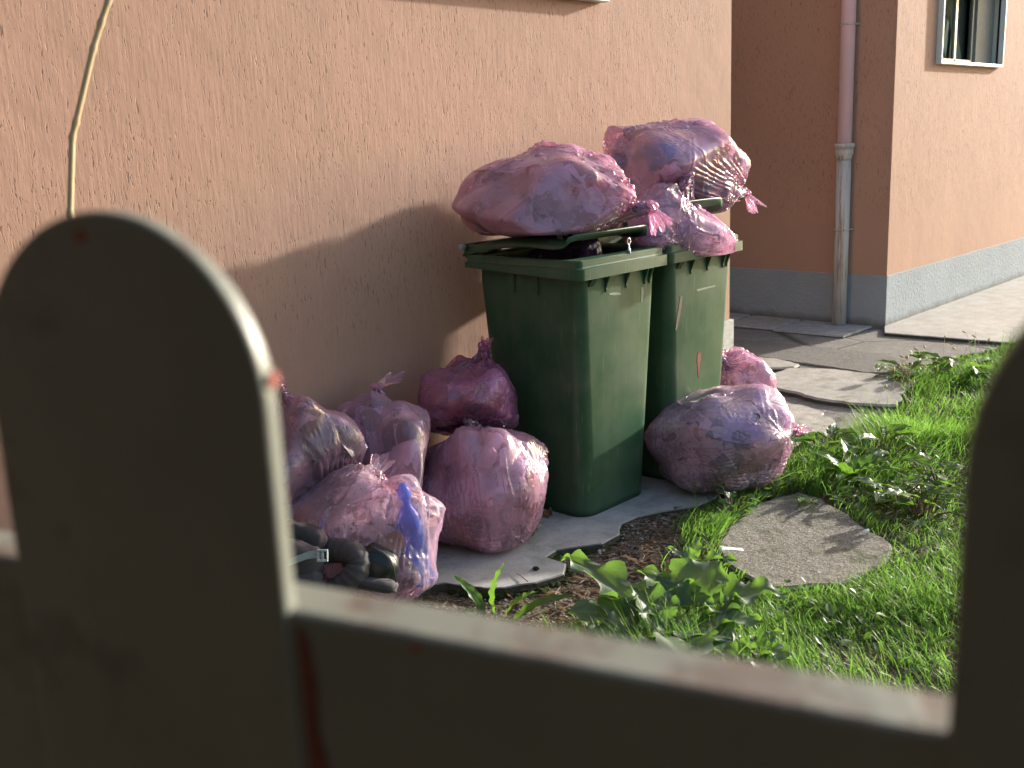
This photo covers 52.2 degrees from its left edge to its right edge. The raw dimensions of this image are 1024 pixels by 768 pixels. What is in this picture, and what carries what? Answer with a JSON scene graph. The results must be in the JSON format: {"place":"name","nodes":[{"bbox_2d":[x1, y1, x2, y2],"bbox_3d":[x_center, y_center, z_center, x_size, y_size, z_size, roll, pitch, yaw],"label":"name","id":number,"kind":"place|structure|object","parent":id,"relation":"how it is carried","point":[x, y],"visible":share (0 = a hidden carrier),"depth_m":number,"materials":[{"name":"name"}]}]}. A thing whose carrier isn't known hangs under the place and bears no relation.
{"place":"outdoors","nodes":[
{"label":"outdoors","id":0,"kind":"place"},
{"bbox_2d":[406,352,1001,695],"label":"ground","id":1,"kind":"structure","parent":0,"point":[445,599],"depth_m":3.78,"materials":[{"name":"soil"}]},
{"bbox_2d":[66,0,112,215],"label":"dry cane","id":2,"kind":"object","parent":1,"relation":"on","point":[93,48],"visible":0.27,"depth_m":1.60,"materials":[{"name":"beige plant"}]},
{"bbox_2d":[0,0,733,532],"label":"building","id":3,"kind":"structure","parent":1,"relation":"on","point":[296,172],"depth_m":4.12,"materials":[{"name":"paint"}]},
{"bbox_2d":[0,210,1023,767],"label":"fence","id":4,"kind":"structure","parent":1,"relation":"on","point":[160,606],"depth_m":0.46,"materials":[{"name":"paint"}]},
{"bbox_2d":[451,563,578,620],"bbox_3d":[-0.028,0.739,3.419,0.421,0.263,0.325,10,18,42],"label":"dock plant","id":5,"kind":"object","parent":1,"relation":"on","point":[475,595],"visible":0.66,"depth_m":3.44,"materials":[{"name":"green plant"}]},
{"bbox_2d":[413,476,730,595],"bbox_3d":[-0.846,0.862,3.496,1.029,0.090,6.510,10,18,42],"label":"apron","id":6,"kind":"object","parent":1,"relation":"on","point":[555,534],"visible":0.09,"depth_m":4.11,"materials":[{"name":"concrete"}]},
{"bbox_2d":[271,369,367,508],"bbox_3d":[-0.841,0.314,3.783,0.506,0.808,0.558,10,18,42],"label":"rubbish bag","id":7,"kind":"object","parent":6,"relation":"on","point":[317,442],"visible":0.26,"depth_m":3.68,"materials":[{"name":"plastic"}]},
{"bbox_2d":[287,454,445,600],"bbox_3d":[-0.524,0.518,3.610,0.597,0.493,0.490,-4,13,-6],"label":"rubbish bag","id":8,"kind":"object","parent":6,"relation":"on","point":[364,505],"visible":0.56,"depth_m":3.50,"materials":[{"name":"pink plastic"}]},
{"bbox_2d":[288,520,398,593],"bbox_3d":[-0.576,0.579,3.352,0.426,0.275,0.192,-2,13,0],"label":"padded seat","id":9,"kind":"object","parent":8,"relation":"in","point":[372,567],"visible":0.81,"depth_m":3.32,"materials":[{"name":"black fabric"}]},
{"bbox_2d":[335,372,430,493],"bbox_3d":[-0.483,0.324,4.066,0.614,0.666,0.486,10,18,42],"label":"rubbish bag","id":10,"kind":"object","parent":6,"relation":"on","point":[390,431],"visible":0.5,"depth_m":3.92,"materials":[{"name":"pink plastic"}]},
{"bbox_2d":[422,416,548,552],"bbox_3d":[-0.107,0.353,4.173,0.573,0.529,0.576,10,18,42],"label":"rubbish bag","id":11,"kind":"object","parent":6,"relation":"on","point":[481,483],"visible":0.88,"depth_m":4.00,"materials":[{"name":"plastic"}]},
{"bbox_2d":[417,337,518,435],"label":"rubbish bag","id":12,"kind":"object","parent":11,"relation":"on","point":[480,389],"visible":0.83,"depth_m":4.23,"materials":[{"name":"pink plastic"}]},
{"bbox_2d":[531,524,541,535],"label":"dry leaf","id":13,"kind":"object","parent":6,"relation":"on","point":[534,531],"visible":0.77,"depth_m":4.21,"materials":[{"name":"grey"}]},
{"bbox_2d":[543,507,552,516],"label":"dry leaf","id":14,"kind":"object","parent":6,"relation":"on","point":[547,513],"visible":1,"depth_m":4.41,"materials":[{"name":"brown plant"}]},
{"bbox_2d":[458,221,666,516],"bbox_3d":[0.233,-0.100,4.565,0.687,1.213,0.600,10,18,42],"label":"wheelie bin","id":15,"kind":"object","parent":6,"relation":"on","point":[569,343],"visible":0.79,"depth_m":4.35,"materials":[{"name":"green plastic"}]},
{"bbox_2d":[452,140,671,237],"bbox_3d":[0.180,-0.797,4.272,0.854,0.393,0.613,10,18,42],"label":"rubbish bag","id":16,"kind":"object","parent":15,"relation":"on","point":[545,187],"visible":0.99,"depth_m":4.18,"materials":[{"name":"plastic"}]},
{"bbox_2d":[525,238,602,259],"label":"rubbish bag","id":17,"kind":"object","parent":15,"relation":"in","point":[581,249],"visible":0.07,"depth_m":4.32,"materials":[{"name":"black plastic"}]},
{"bbox_2d":[598,195,741,479],"bbox_3d":[0.648,-0.248,4.995,0.687,1.274,0.600,10,18,42],"label":"wheelie bin","id":18,"kind":"object","parent":6,"relation":"on","point":[687,313],"visible":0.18,"depth_m":4.73,"materials":[{"name":"green plastic"}]},
{"bbox_2d":[619,158,736,256],"bbox_3d":[0.695,-0.778,4.659,0.499,0.448,0.362,-9,15,-27],"label":"rubbish bag","id":19,"kind":"object","parent":18,"relation":"on","point":[691,228],"visible":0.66,"depth_m":4.57,"materials":[{"name":"plastic"}]},
{"bbox_2d":[602,117,765,214],"bbox_3d":[0.800,-1.037,5.039,0.610,0.473,0.839,10,18,42],"label":"rubbish bag","id":20,"kind":"object","parent":18,"relation":"on","point":[648,155],"visible":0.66,"depth_m":4.81,"materials":[{"name":"plastic"}]},
{"bbox_2d":[644,383,807,492],"bbox_3d":[1.005,0.223,4.716,0.588,0.449,0.722,10,18,42],"label":"rubbish bag","id":21,"kind":"object","parent":6,"relation":"on","point":[734,436],"visible":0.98,"depth_m":4.54,"materials":[{"name":"plastic"}]},
{"bbox_2d":[720,345,781,403],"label":"rubbish bag","id":22,"kind":"object","parent":6,"relation":"on","point":[740,365],"visible":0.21,"depth_m":5.42,"materials":[{"name":"plastic"}]},
{"bbox_2d":[447,489,747,600],"bbox_3d":[0.680,0.549,4.528,0.340,0.044,2.374,10,18,42],"label":"moss","id":23,"kind":"object","parent":1,"relation":"on","point":[545,589],"visible":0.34,"depth_m":3.79,"materials":[{"name":"green plant"}]},
{"bbox_2d":[484,515,721,628],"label":"pebbles","id":24,"kind":"object","parent":1,"relation":"on","point":[599,552],"visible":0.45,"depth_m":4.04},
{"bbox_2d":[491,510,787,631],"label":"leaf litter","id":25,"kind":"object","parent":1,"relation":"on","point":[652,560],"visible":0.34,"depth_m":3.98,"materials":[{"name":"brown plant"}]},
{"bbox_2d":[560,549,786,658],"bbox_3d":[0.406,0.739,3.327,0.836,0.272,0.631,10,18,42],"label":"wavy leaf plant","id":26,"kind":"object","parent":1,"relation":"on","point":[686,575],"visible":0.78,"depth_m":3.31,"materials":[{"name":"green plant"}]},
{"bbox_2d":[665,537,736,562],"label":"wavy leaf plant","id":27,"kind":"object","parent":1,"relation":"on","point":[692,551],"visible":0.65,"depth_m":3.79,"materials":[{"name":"green plant"}]},
{"bbox_2d":[710,482,759,518],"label":"violet plant","id":28,"kind":"object","parent":1,"relation":"on","point":[723,501],"visible":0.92,"depth_m":4.36,"materials":[{"name":"green plant"}]},
{"bbox_2d":[737,626,793,665],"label":"wavy leaf plant","id":29,"kind":"object","parent":1,"relation":"on","point":[777,648],"visible":0.73,"depth_m":3.11,"materials":[{"name":"green plant"}]},
{"bbox_2d":[532,354,1001,691],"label":"weeds","id":30,"kind":"object","parent":1,"relation":"on","point":[831,609],"visible":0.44,"depth_m":3.53,"materials":[{"name":"green plant"}]},
{"bbox_2d":[757,478,781,500],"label":"violet plant","id":31,"kind":"object","parent":1,"relation":"on","point":[766,493],"visible":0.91,"depth_m":4.58,"materials":[{"name":"green plant"}]},
{"bbox_2d":[769,459,825,489],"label":"broad leaf weed","id":32,"kind":"object","parent":1,"relation":"on","point":[788,481],"visible":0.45,"depth_m":4.68,"materials":[{"name":"green plant"}]},
{"bbox_2d":[718,492,891,592],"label":"stone slab","id":33,"kind":"structure","parent":1,"relation":"on","point":[790,539],"depth_m":4.02,"materials":[{"name":"grey stone"}]},
{"bbox_2d":[719,547,743,550],"bbox_3d":[0.826,0.622,3.941,0.090,0.011,0.041,-1,13,5],"label":"paper scrap","id":34,"kind":"object","parent":33,"relation":"on","point":[727,548],"visible":1,"depth_m":3.94,"materials":[{"name":"white paper"}]},
{"bbox_2d":[780,442,835,464],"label":"broad leaf weed","id":35,"kind":"object","parent":1,"relation":"on","point":[809,449],"visible":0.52,"depth_m":5.00,"materials":[{"name":"green plant"}]},
{"bbox_2d":[785,480,859,505],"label":"broad leaf weed","id":36,"kind":"object","parent":1,"relation":"on","point":[801,499],"visible":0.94,"depth_m":4.49,"materials":[{"name":"green plant"}]},
{"bbox_2d":[791,424,876,456],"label":"broad leaf weed","id":37,"kind":"object","parent":1,"relation":"on","point":[849,435],"visible":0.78,"depth_m":5.11,"materials":[{"name":"green plant"}]},
{"bbox_2d":[676,324,1016,530],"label":"long grass","id":38,"kind":"structure","parent":1,"relation":"on","point":[844,428],"depth_m":5.54,"materials":[{"name":"green plant"}]},
{"bbox_2d":[813,437,903,483],"bbox_3d":[1.551,0.393,4.750,0.358,0.206,0.429,-4,13,-9],"label":"dock plant","id":39,"kind":"object","parent":1,"relation":"on","point":[872,462],"visible":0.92,"depth_m":4.75,"materials":[{"name":"green plant"}]},
{"bbox_2d":[729,0,1023,328],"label":"building","id":40,"kind":"structure","parent":1,"relation":"on","point":[880,143],"depth_m":8.59,"materials":[{"name":"paint"}]},
{"bbox_2d":[936,0,1007,67],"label":"window","id":41,"kind":"structure","parent":40,"relation":"in","point":[984,18],"depth_m":9.09,"materials":[{"name":"metal"}]},
{"bbox_2d":[838,423,942,464],"bbox_3d":[1.787,0.305,5.070,0.418,0.216,0.468,-6,14,-16],"label":"broad leaf weed","id":42,"kind":"object","parent":1,"relation":"on","point":[900,427],"visible":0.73,"depth_m":5.02,"materials":[{"name":"green plant"}]},
{"bbox_2d":[850,474,948,510],"bbox_3d":[1.647,0.478,4.451,0.406,0.171,0.325,-1,13,6],"label":"broad leaf weed","id":43,"kind":"object","parent":1,"relation":"on","point":[874,482],"visible":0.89,"depth_m":4.46,"materials":[{"name":"green plant"}]},
{"bbox_2d":[870,480,961,518],"bbox_3d":[1.674,0.496,4.322,0.370,0.193,0.467,-8,14,-22],"label":"broad leaf weed","id":44,"kind":"object","parent":1,"relation":"on","point":[898,491],"visible":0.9,"depth_m":4.31,"materials":[{"name":"green plant"}]},
{"bbox_2d":[874,350,967,380],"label":"broad leaf weed","id":45,"kind":"object","parent":1,"relation":"on","point":[944,366],"visible":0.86,"depth_m":6.56,"materials":[{"name":"green plant"}]},
{"bbox_2d":[892,452,963,486],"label":"broad leaf weed","id":46,"kind":"object","parent":1,"relation":"on","point":[923,459],"visible":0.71,"depth_m":4.65,"materials":[{"name":"green plant"}]},
{"bbox_2d":[885,331,990,407],"bbox_3d":[2.655,-0.118,6.579,0.321,0.244,1.802,7,16,34],"label":"weed","id":47,"kind":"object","parent":1,"relation":"on","point":[907,373],"depth_m":6.36,"materials":[{"name":"green plant"}]},
{"bbox_2d":[904,351,996,379],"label":"broad leaf weed","id":48,"kind":"object","parent":1,"relation":"on","point":[949,359],"visible":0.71,"depth_m":6.70,"materials":[{"name":"green plant"}]},
{"bbox_2d":[884,276,1023,345],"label":"walkway","id":49,"kind":"structure","parent":1,"relation":"on","point":[988,313],"depth_m":8.42,"materials":[{"name":"concrete"}]},
{"bbox_2d":[447,332,1016,695],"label":"grass","id":50,"kind":"structure","parent":0,"point":[950,431],"depth_m":3.65,"materials":[{"name":"green plant"}]},
{"bbox_2d":[733,357,981,577],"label":"clover flowers","id":51,"kind":"object","parent":50,"relation":"on","point":[891,481],"visible":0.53,"depth_m":4.54,"materials":[{"name":"white plant"}]},
{"bbox_2d":[759,357,799,372],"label":"pavement","id":52,"kind":"structure","parent":0,"point":[775,365],"depth_m":7.02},
{"bbox_2d":[777,403,835,469],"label":"pavement","id":53,"kind":"structure","parent":0,"point":[801,413],"depth_m":5.71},
{"bbox_2d":[775,368,919,416],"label":"pavement","id":54,"kind":"structure","parent":0,"point":[814,385],"depth_m":6.36,"materials":[{"name":"grey stone"}]},
{"bbox_2d":[734,327,1004,433],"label":"path","id":55,"kind":"structure","parent":0,"point":[875,340],"depth_m":7.66,"materials":[{"name":"concrete"}]},
{"bbox_2d":[729,313,750,320],"bbox_3d":[1.646,-0.566,9.134,0.684,0.062,0.552,10,18,42],"label":"paving row","id":56,"kind":"object","parent":55,"relation":"on","point":[735,316],"visible":0.12,"depth_m":9.05,"materials":[{"name":"concrete"}]},
{"bbox_2d":[734,315,800,330],"bbox_3d":[2.089,-0.494,8.755,0.462,0.058,0.519,10,18,42],"label":"paving row","id":57,"kind":"object","parent":55,"relation":"on","point":[767,323],"visible":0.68,"depth_m":8.70,"materials":[{"name":"grey stone"}]},
{"bbox_2d":[772,320,872,337],"bbox_3d":[2.487,-0.424,8.383,0.604,0.057,0.538,10,18,42],"label":"paving row","id":58,"kind":"object","parent":55,"relation":"on","point":[816,328],"visible":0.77,"depth_m":8.32,"materials":[{"name":"concrete"}]},
{"bbox_2d":[734,339,915,374],"bbox_3d":[2.122,-0.185,7.408,1.557,0.042,0.631,10,18,42],"label":"path patch","id":59,"kind":"object","parent":55,"relation":"on","point":[838,359],"visible":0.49,"depth_m":7.33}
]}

